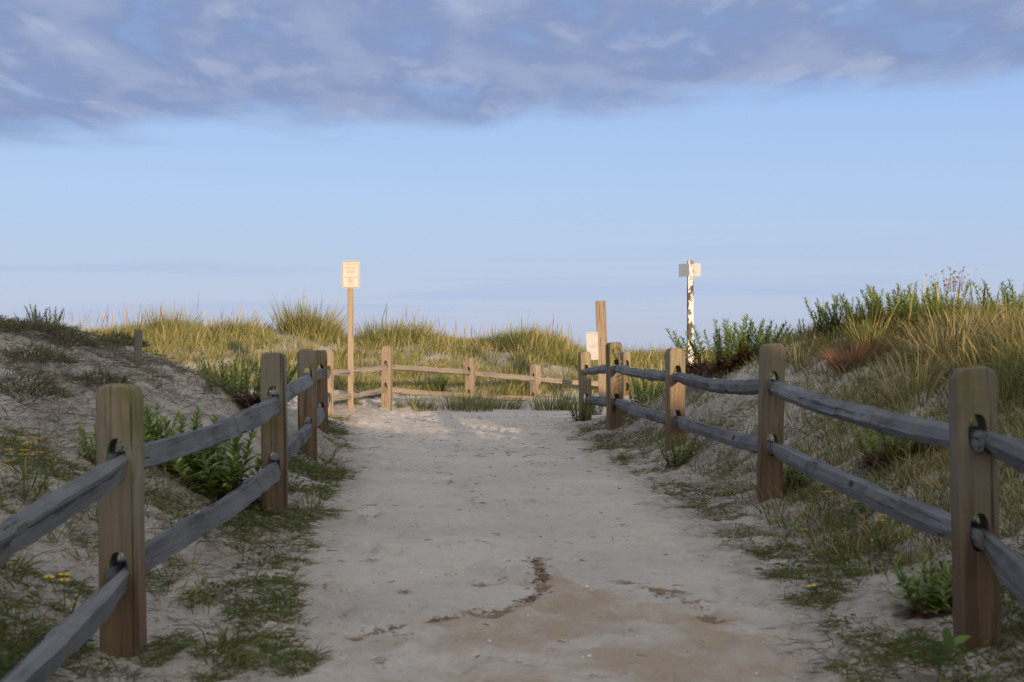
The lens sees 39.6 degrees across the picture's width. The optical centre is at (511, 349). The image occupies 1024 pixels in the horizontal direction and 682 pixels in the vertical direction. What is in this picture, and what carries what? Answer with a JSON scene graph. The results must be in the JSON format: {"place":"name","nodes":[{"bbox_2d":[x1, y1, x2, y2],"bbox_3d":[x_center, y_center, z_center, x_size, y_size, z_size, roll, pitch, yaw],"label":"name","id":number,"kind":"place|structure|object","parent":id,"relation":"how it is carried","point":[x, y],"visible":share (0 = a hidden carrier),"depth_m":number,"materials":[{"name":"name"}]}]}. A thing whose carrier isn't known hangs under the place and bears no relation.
{"place":"outdoors","nodes":[
{"label":"outdoors","id":0,"kind":"place"},
{"bbox_2d":[432,373,445,384],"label":"goldenrod plant","id":1,"kind":"object","parent":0,"point":[439,377],"visible":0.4,"depth_m":21.96,"materials":[{"name":"green plant"}]},
{"bbox_2d":[0,321,1023,681],"bbox_3d":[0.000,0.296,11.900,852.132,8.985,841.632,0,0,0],"label":"sand ground","id":2,"kind":"structure","parent":0,"point":[608,613],"depth_m":6.14,"materials":[{"name":"beige sand"}]},
{"bbox_2d":[0,460,15,497],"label":"flowering weed","id":3,"kind":"object","parent":2,"relation":"on","point":[9,461],"visible":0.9,"depth_m":5.74,"materials":[{"name":"green plant"}]},
{"bbox_2d":[5,436,57,503],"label":"flowering weed","id":4,"kind":"object","parent":2,"relation":"on","point":[23,477],"visible":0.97,"depth_m":5.76,"materials":[{"name":"green plant"}]},
{"bbox_2d":[24,304,48,320],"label":"goldenrod plant","id":5,"kind":"object","parent":2,"relation":"on","point":[32,316],"visible":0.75,"depth_m":10.38,"materials":[{"name":"green plant"}]},
{"bbox_2d":[0,314,73,332],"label":"beach heather","id":6,"kind":"object","parent":2,"relation":"on","point":[31,325],"visible":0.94,"depth_m":9.15,"materials":[{"name":"green plant"}]},
{"bbox_2d":[0,366,81,398],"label":"beach heather","id":7,"kind":"object","parent":2,"relation":"on","point":[55,390],"visible":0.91,"depth_m":7.57,"materials":[{"name":"green plant"}]},
{"bbox_2d":[0,340,85,363],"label":"beach heather","id":8,"kind":"object","parent":2,"relation":"on","point":[55,356],"visible":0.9,"depth_m":8.49,"materials":[{"name":"green plant"}]},
{"bbox_2d":[34,307,63,323],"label":"goldenrod plant","id":9,"kind":"object","parent":2,"relation":"on","point":[56,319],"visible":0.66,"depth_m":10.58,"materials":[{"name":"green plant"}]},
{"bbox_2d":[43,573,82,615],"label":"flowering weed","id":10,"kind":"object","parent":2,"relation":"on","point":[64,580],"visible":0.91,"depth_m":4.72,"materials":[{"name":"green plant"}]},
{"bbox_2d":[42,325,103,346],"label":"beach heather","id":11,"kind":"object","parent":2,"relation":"on","point":[85,340],"visible":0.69,"depth_m":9.51,"materials":[{"name":"green plant"}]},
{"bbox_2d":[77,423,124,465],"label":"goldenrod plant","id":12,"kind":"object","parent":2,"relation":"on","point":[84,441],"visible":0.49,"depth_m":6.95,"materials":[{"name":"green plant"}]},
{"bbox_2d":[71,364,139,386],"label":"beach heather","id":13,"kind":"object","parent":2,"relation":"on","point":[107,377],"visible":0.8,"depth_m":8.63,"materials":[{"name":"green plant"}]},
{"bbox_2d":[92,326,152,346],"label":"beach heather","id":14,"kind":"object","parent":2,"relation":"on","point":[127,337],"visible":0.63,"depth_m":10.14,"materials":[{"name":"green plant"}]},
{"bbox_2d":[134,329,142,364],"bbox_3d":[-2.601,0.076,9.880,0.052,0.440,0.045,2,-1,-20],"label":"weathered stake","id":15,"kind":"object","parent":2,"relation":"on","point":[138,335],"visible":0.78,"depth_m":9.86,"materials":[{"name":"grey wood"}]},
{"bbox_2d":[143,402,159,417],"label":"plant","id":16,"kind":"object","parent":2,"relation":"on","point":[152,413],"visible":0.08,"depth_m":8.37,"materials":[{"name":"green plant"}]},
{"bbox_2d":[143,402,180,441],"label":"goldenrod plant","id":17,"kind":"object","parent":2,"relation":"on","point":[157,426],"visible":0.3,"depth_m":7.52,"materials":[{"name":"green plant"}]},
{"bbox_2d":[0,349,333,681],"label":"split rail fence","id":18,"kind":"object","parent":2,"relation":"on","point":[113,607],"visible":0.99,"depth_m":4.54,"materials":[{"name":"brown wood"}]},
{"bbox_2d":[129,297,208,335],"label":"grass clump","id":19,"kind":"object","parent":2,"relation":"on","point":[156,320],"visible":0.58,"depth_m":26.16,"materials":[{"name":"green plant"}]},
{"bbox_2d":[144,403,228,485],"bbox_3d":[-1.779,0.513,7.480,0.596,0.459,0.570,0,0,-7],"label":"goldenrod plant","id":20,"kind":"object","parent":2,"relation":"on","point":[148,435],"visible":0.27,"depth_m":7.45,"materials":[{"name":"green plant"}]},
{"bbox_2d":[190,565,209,584],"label":"flowering weed","id":21,"kind":"object","parent":2,"relation":"on","point":[204,578],"visible":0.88,"depth_m":5.58,"materials":[{"name":"green plant"}]},
{"bbox_2d":[171,417,230,476],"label":"goldenrod plant","id":22,"kind":"object","parent":2,"relation":"on","point":[222,447],"visible":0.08,"depth_m":7.76,"materials":[{"name":"green plant"}]},
{"bbox_2d":[168,428,274,506],"bbox_3d":[-1.503,0.608,7.334,0.612,0.494,0.641,0,0,-11],"label":"goldenrod plant","id":23,"kind":"object","parent":2,"relation":"on","point":[231,470],"visible":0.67,"depth_m":7.25,"materials":[{"name":"green plant"}]},
{"bbox_2d":[194,354,255,394],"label":"goldenrod plant","id":24,"kind":"object","parent":2,"relation":"on","point":[221,372],"visible":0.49,"depth_m":10.78,"materials":[{"name":"green plant"}]},
{"bbox_2d":[190,298,264,337],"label":"grass clump","id":25,"kind":"object","parent":2,"relation":"on","point":[226,326],"visible":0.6,"depth_m":26.20,"materials":[{"name":"green plant"}]},
{"bbox_2d":[182,358,296,408],"bbox_3d":[-1.956,0.255,10.338,0.786,0.436,0.735,0,0,10],"label":"goldenrod plant","id":26,"kind":"object","parent":2,"relation":"on","point":[256,398],"visible":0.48,"depth_m":10.24,"materials":[{"name":"green plant"}]},
{"bbox_2d":[262,293,355,343],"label":"grass clump","id":27,"kind":"object","parent":2,"relation":"on","point":[300,316],"visible":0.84,"depth_m":25.98,"materials":[{"name":"green plant"}]},
{"bbox_2d":[333,392,363,405],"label":"beach heather","id":28,"kind":"object","parent":2,"relation":"on","point":[358,402],"visible":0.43,"depth_m":18.26,"materials":[{"name":"green plant"}]},
{"bbox_2d":[342,261,359,410],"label":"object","id":29,"kind":"object","parent":2,"relation":"on","point":[350,275],"visible":1,"depth_m":17.26,"materials":[{"name":"beige wood"}]},
{"bbox_2d":[355,377,386,396],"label":"goldenrod plant","id":30,"kind":"object","parent":2,"relation":"on","point":[374,387],"visible":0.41,"depth_m":19.97,"materials":[{"name":"green plant"}]},
{"bbox_2d":[17,301,736,400],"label":"dune grass","id":31,"kind":"structure","parent":2,"relation":"on","point":[641,359],"depth_m":24.48,"materials":[{"name":"green plant"}]},
{"bbox_2d":[354,303,437,346],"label":"grass clump","id":32,"kind":"object","parent":2,"relation":"on","point":[370,330],"visible":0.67,"depth_m":26.09,"materials":[{"name":"green plant"}]},
{"bbox_2d":[393,395,412,407],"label":"grass tuft","id":33,"kind":"object","parent":2,"relation":"on","point":[398,405],"visible":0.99,"depth_m":18.87,"materials":[{"name":"green plant"}]},
{"bbox_2d":[404,396,422,406],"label":"grass tuft","id":34,"kind":"object","parent":2,"relation":"on","point":[410,402],"visible":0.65,"depth_m":19.36,"materials":[{"name":"green plant"}]},
{"bbox_2d":[410,394,443,411],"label":"grass tuft","id":35,"kind":"object","parent":2,"relation":"on","point":[422,407],"visible":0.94,"depth_m":18.94,"materials":[{"name":"green plant"}]},
{"bbox_2d":[419,373,449,391],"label":"goldenrod plant","id":36,"kind":"object","parent":2,"relation":"on","point":[441,385],"visible":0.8,"depth_m":21.21,"materials":[{"name":"green plant"}]},
{"bbox_2d":[428,383,502,411],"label":"grass tuft","id":37,"kind":"object","parent":2,"relation":"on","point":[472,405],"visible":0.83,"depth_m":19.11,"materials":[{"name":"green plant"}]},
{"bbox_2d":[333,346,598,410],"bbox_3d":[-0.570,0.545,19.485,0.772,1.185,6.740,0,0,35],"label":"split rail fence","id":38,"kind":"object","parent":2,"relation":"on","point":[469,372],"visible":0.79,"depth_m":19.26,"materials":[{"name":"beige wood"}]},
{"bbox_2d":[475,389,526,409],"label":"grass tuft","id":39,"kind":"object","parent":2,"relation":"on","point":[513,406],"visible":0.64,"depth_m":19.73,"materials":[{"name":"green plant"}]},
{"bbox_2d":[0,315,1023,681],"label":"ground cover","id":40,"kind":"object","parent":2,"relation":"on","point":[24,647],"visible":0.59,"depth_m":5.57,"materials":[{"name":"green plant"}]},
{"bbox_2d":[0,314,1023,681],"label":"dry twigs","id":41,"kind":"object","parent":2,"relation":"on","point":[152,370],"visible":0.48,"depth_m":7.64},
{"bbox_2d":[487,318,568,352],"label":"grass clump","id":42,"kind":"object","parent":2,"relation":"on","point":[514,339],"visible":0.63,"depth_m":25.44,"materials":[{"name":"green plant"}]},
{"bbox_2d":[521,385,584,410],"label":"grass tuft","id":43,"kind":"object","parent":2,"relation":"on","point":[560,406],"visible":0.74,"depth_m":19.48,"materials":[{"name":"green plant"}]},
{"bbox_2d":[536,333,597,369],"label":"grass clump","id":44,"kind":"object","parent":2,"relation":"on","point":[559,359],"visible":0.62,"depth_m":24.48,"materials":[{"name":"green plant"}]},
{"bbox_2d":[290,451,858,681],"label":"shell fragments","id":45,"kind":"object","parent":2,"relation":"on","point":[589,655],"visible":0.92,"depth_m":5.57,"materials":[{"name":"white"}]},
{"bbox_2d":[564,394,595,421],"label":"goldenrod plant","id":46,"kind":"object","parent":2,"relation":"on","point":[583,415],"visible":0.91,"depth_m":16.23,"materials":[{"name":"green plant"}]},
{"bbox_2d":[586,301,606,406],"bbox_3d":[1.236,0.258,20.382,0.327,1.924,0.207,0,0,14],"label":"wooden post","id":47,"kind":"object","parent":2,"relation":"on","point":[596,342],"visible":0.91,"depth_m":20.34,"materials":[{"name":"brown wood"}]},
{"bbox_2d":[593,395,604,414],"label":"goldenrod plant","id":48,"kind":"object","parent":2,"relation":"on","point":[599,411],"visible":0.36,"depth_m":17.95,"materials":[{"name":"green plant"}]},
{"bbox_2d":[622,352,630,395],"bbox_3d":[1.812,0.564,22.600,0.130,1.053,0.125,0,0,-12],"label":"lone fence post","id":49,"kind":"object","parent":2,"relation":"on","point":[626,356],"visible":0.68,"depth_m":22.54,"materials":[{"name":"brown wood"}]},
{"bbox_2d":[614,377,664,411],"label":"goldenrod plant","id":50,"kind":"object","parent":2,"relation":"on","point":[636,391],"visible":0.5,"depth_m":15.45,"materials":[{"name":"green plant"}]},
{"bbox_2d":[631,377,663,402],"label":"goldenrod plant","id":51,"kind":"object","parent":2,"relation":"on","point":[643,384],"visible":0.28,"depth_m":16.50,"materials":[{"name":"green plant"}]},
{"bbox_2d":[654,431,697,469],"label":"goldenrod plant","id":52,"kind":"object","parent":2,"relation":"on","point":[674,456],"visible":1,"depth_m":10.37,"materials":[{"name":"green plant"}]},
{"bbox_2d":[679,260,700,364],"bbox_3d":[2.428,0.006,19.352,0.214,2.442,0.245,0,0,-28],"label":"notice post","id":53,"kind":"object","parent":2,"relation":"on","point":[690,269],"visible":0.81,"depth_m":19.26,"materials":[{"name":"white paint"}]},
{"bbox_2d":[666,313,791,376],"bbox_3d":[1.913,-0.029,12.646,0.973,0.576,1.040,0,0,-35],"label":"goldenrod plant","id":54,"kind":"object","parent":2,"relation":"on","point":[725,363],"visible":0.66,"depth_m":12.47,"materials":[{"name":"green plant"}]},
{"bbox_2d":[721,318,794,362],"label":"goldenrod plant","id":55,"kind":"object","parent":2,"relation":"on","point":[745,348],"visible":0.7,"depth_m":12.22,"materials":[{"name":"green plant"}]},
{"bbox_2d":[768,488,782,513],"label":"goldenrod plant","id":56,"kind":"object","parent":2,"relation":"on","point":[774,502],"visible":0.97,"depth_m":7.52,"materials":[{"name":"green plant"}]},
{"bbox_2d":[770,513,797,537],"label":"leafy weed","id":57,"kind":"object","parent":2,"relation":"on","point":[776,532],"visible":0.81,"depth_m":6.89,"materials":[{"name":"green plant"}]},
{"bbox_2d":[783,445,811,495],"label":"goldenrod plant","id":58,"kind":"object","parent":2,"relation":"on","point":[789,473],"visible":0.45,"depth_m":7.85,"materials":[{"name":"green plant"}]},
{"bbox_2d":[578,342,1023,651],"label":"split rail fence","id":59,"kind":"object","parent":2,"relation":"on","point":[986,562],"visible":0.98,"depth_m":5.08,"materials":[{"name":"brown wood"}]},
{"bbox_2d":[796,318,816,337],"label":"goldenrod plant","id":60,"kind":"object","parent":2,"relation":"on","point":[800,327],"visible":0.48,"depth_m":12.04,"materials":[{"name":"green plant"}]},
{"bbox_2d":[800,585,815,606],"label":"flowering weed","id":61,"kind":"object","parent":2,"relation":"on","point":[811,586],"visible":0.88,"depth_m":5.29,"materials":[{"name":"green plant"}]},
{"bbox_2d":[782,330,835,374],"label":"grass tuft","id":62,"kind":"object","parent":2,"relation":"on","point":[798,358],"visible":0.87,"depth_m":10.85,"materials":[{"name":"green plant"}]},
{"bbox_2d":[803,294,843,338],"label":"goldenrod plant","id":63,"kind":"object","parent":2,"relation":"on","point":[819,323],"visible":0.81,"depth_m":11.54,"materials":[{"name":"green plant"}]},
{"bbox_2d":[821,491,833,525],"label":"flowering weed","id":64,"kind":"object","parent":2,"relation":"on","point":[828,514],"visible":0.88,"depth_m":6.92,"materials":[{"name":"green plant"}]},
{"bbox_2d":[814,297,866,331],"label":"goldenrod plant","id":65,"kind":"object","parent":2,"relation":"on","point":[837,322],"visible":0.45,"depth_m":11.52,"materials":[{"name":"green plant"}]},
{"bbox_2d":[809,336,891,373],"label":"grass tuft","id":66,"kind":"object","parent":2,"relation":"on","point":[833,360],"visible":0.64,"depth_m":10.01,"materials":[{"name":"green plant"}]},
{"bbox_2d":[836,317,888,354],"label":"goldenrod plant","id":67,"kind":"object","parent":2,"relation":"on","point":[849,340],"visible":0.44,"depth_m":10.57,"materials":[{"name":"green plant"}]},
{"bbox_2d":[831,288,901,331],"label":"goldenrod plant","id":68,"kind":"object","parent":2,"relation":"on","point":[848,311],"visible":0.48,"depth_m":11.28,"materials":[{"name":"green plant"}]},
{"bbox_2d":[837,293,921,351],"bbox_3d":[2.658,-0.205,10.314,0.722,0.552,0.686,0,0,33],"label":"grass tuft","id":69,"kind":"object","parent":2,"relation":"on","point":[878,334],"visible":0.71,"depth_m":10.31,"materials":[{"name":"green plant"}]},
{"bbox_2d":[867,531,891,550],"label":"leafy weed","id":70,"kind":"object","parent":2,"relation":"on","point":[871,540],"visible":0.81,"depth_m":6.00,"materials":[{"name":"green plant"}]},
{"bbox_2d":[862,282,913,323],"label":"goldenrod plant","id":71,"kind":"object","parent":2,"relation":"on","point":[909,290],"visible":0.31,"depth_m":11.12,"materials":[{"name":"green plant"}]},
{"bbox_2d":[872,514,903,550],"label":"flowering weed","id":72,"kind":"object","parent":2,"relation":"on","point":[884,535],"visible":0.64,"depth_m":5.98,"materials":[{"name":"green plant"}]},
{"bbox_2d":[846,405,947,470],"bbox_3d":[1.996,0.466,7.403,0.498,0.348,0.509,0,0,1],"label":"grass tuft","id":73,"kind":"object","parent":2,"relation":"on","point":[891,440],"visible":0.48,"depth_m":7.38,"materials":[{"name":"green plant"}]},
{"bbox_2d":[859,281,941,330],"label":"goldenrod plant","id":74,"kind":"object","parent":2,"relation":"on","point":[874,302],"visible":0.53,"depth_m":10.90,"materials":[{"name":"green plant"}]},
{"bbox_2d":[855,333,956,411],"bbox_3d":[2.349,0.141,8.377,0.648,0.500,0.632,0,0,28],"label":"grass tuft","id":75,"kind":"object","parent":2,"relation":"on","point":[918,384],"visible":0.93,"depth_m":8.34,"materials":[{"name":"green plant"}]},
{"bbox_2d":[868,420,948,463],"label":"grass tuft","id":76,"kind":"object","parent":2,"relation":"on","point":[901,452],"visible":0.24,"depth_m":7.32,"materials":[{"name":"green plant"}]},
{"bbox_2d":[888,549,952,619],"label":"goldenrod plant","id":77,"kind":"object","parent":2,"relation":"on","point":[926,594],"visible":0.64,"depth_m":4.98,"materials":[{"name":"green plant"}]},
{"bbox_2d":[886,285,959,334],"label":"goldenrod plant","id":78,"kind":"object","parent":2,"relation":"on","point":[915,305],"visible":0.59,"depth_m":10.50,"materials":[{"name":"green plant"}]},
{"bbox_2d":[921,477,935,502],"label":"flowering weed","id":79,"kind":"object","parent":2,"relation":"on","point":[923,490],"visible":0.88,"depth_m":6.46,"materials":[{"name":"green plant"}]},
{"bbox_2d":[889,627,970,680],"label":"broad leaved seedling","id":80,"kind":"object","parent":2,"relation":"on","point":[950,641],"visible":1,"depth_m":4.15,"materials":[{"name":"green plant"}]},
{"bbox_2d":[924,281,969,318],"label":"goldenrod plant","id":81,"kind":"object","parent":2,"relation":"on","point":[942,297],"visible":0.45,"depth_m":10.74,"materials":[{"name":"green plant"}]},
{"bbox_2d":[920,266,977,314],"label":"yellowing shrub","id":82,"kind":"object","parent":2,"relation":"on","point":[961,285],"visible":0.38,"depth_m":10.89,"materials":[{"name":"plant"}]},
{"bbox_2d":[896,284,1017,365],"bbox_3d":[2.792,-0.144,8.997,0.847,0.545,0.741,0,0,0],"label":"grass tuft","id":83,"kind":"object","parent":2,"relation":"on","point":[949,342],"visible":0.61,"depth_m":8.96,"materials":[{"name":"green plant"}]},
{"bbox_2d":[924,292,994,319],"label":"goldenrod plant","id":84,"kind":"object","parent":2,"relation":"on","point":[967,302],"visible":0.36,"depth_m":10.42,"materials":[{"name":"green plant"}]},
{"bbox_2d":[981,282,985,324],"bbox_3d":[3.113,-0.252,9.400,0.035,0.390,0.010,0,0,0],"label":"seed spike","id":85,"kind":"object","parent":2,"relation":"on","point":[983,297],"visible":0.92,"depth_m":9.40,"materials":[{"name":"beige plant"}]},
{"bbox_2d":[950,322,1023,409],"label":"grass tuft","id":86,"kind":"object","parent":2,"relation":"on","point":[1004,380],"visible":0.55,"depth_m":7.53,"materials":[{"name":"green plant"}]},
{"bbox_2d":[958,292,1023,317],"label":"goldenrod plant","id":87,"kind":"object","parent":2,"relation":"on","point":[1017,302],"visible":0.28,"depth_m":10.12,"materials":[{"name":"green plant"}]},
{"bbox_2d":[972,279,1023,314],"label":"goldenrod plant","id":88,"kind":"object","parent":2,"relation":"on","point":[1004,293],"visible":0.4,"depth_m":10.49,"materials":[{"name":"green plant"}]},
{"bbox_2d":[1001,314,1004,336],"bbox_3d":[3.087,-0.029,8.940,0.022,0.395,0.020,0,0,0],"label":"thin stake","id":89,"kind":"object","parent":2,"relation":"on","point":[1002,320],"visible":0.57,"depth_m":8.93,"materials":[{"name":"beige wood"}]},
{"bbox_2d":[0,0,1023,349],"label":"sky","id":90,"kind":"structure","parent":0,"point":[496,162],"materials":[{"name":"blue"}]},
{"bbox_2d":[618,276,1023,581],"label":"bank grass","id":91,"kind":"structure","parent":0,"point":[1015,326],"depth_m":8.37,"materials":[{"name":"green plant"}]}
]}

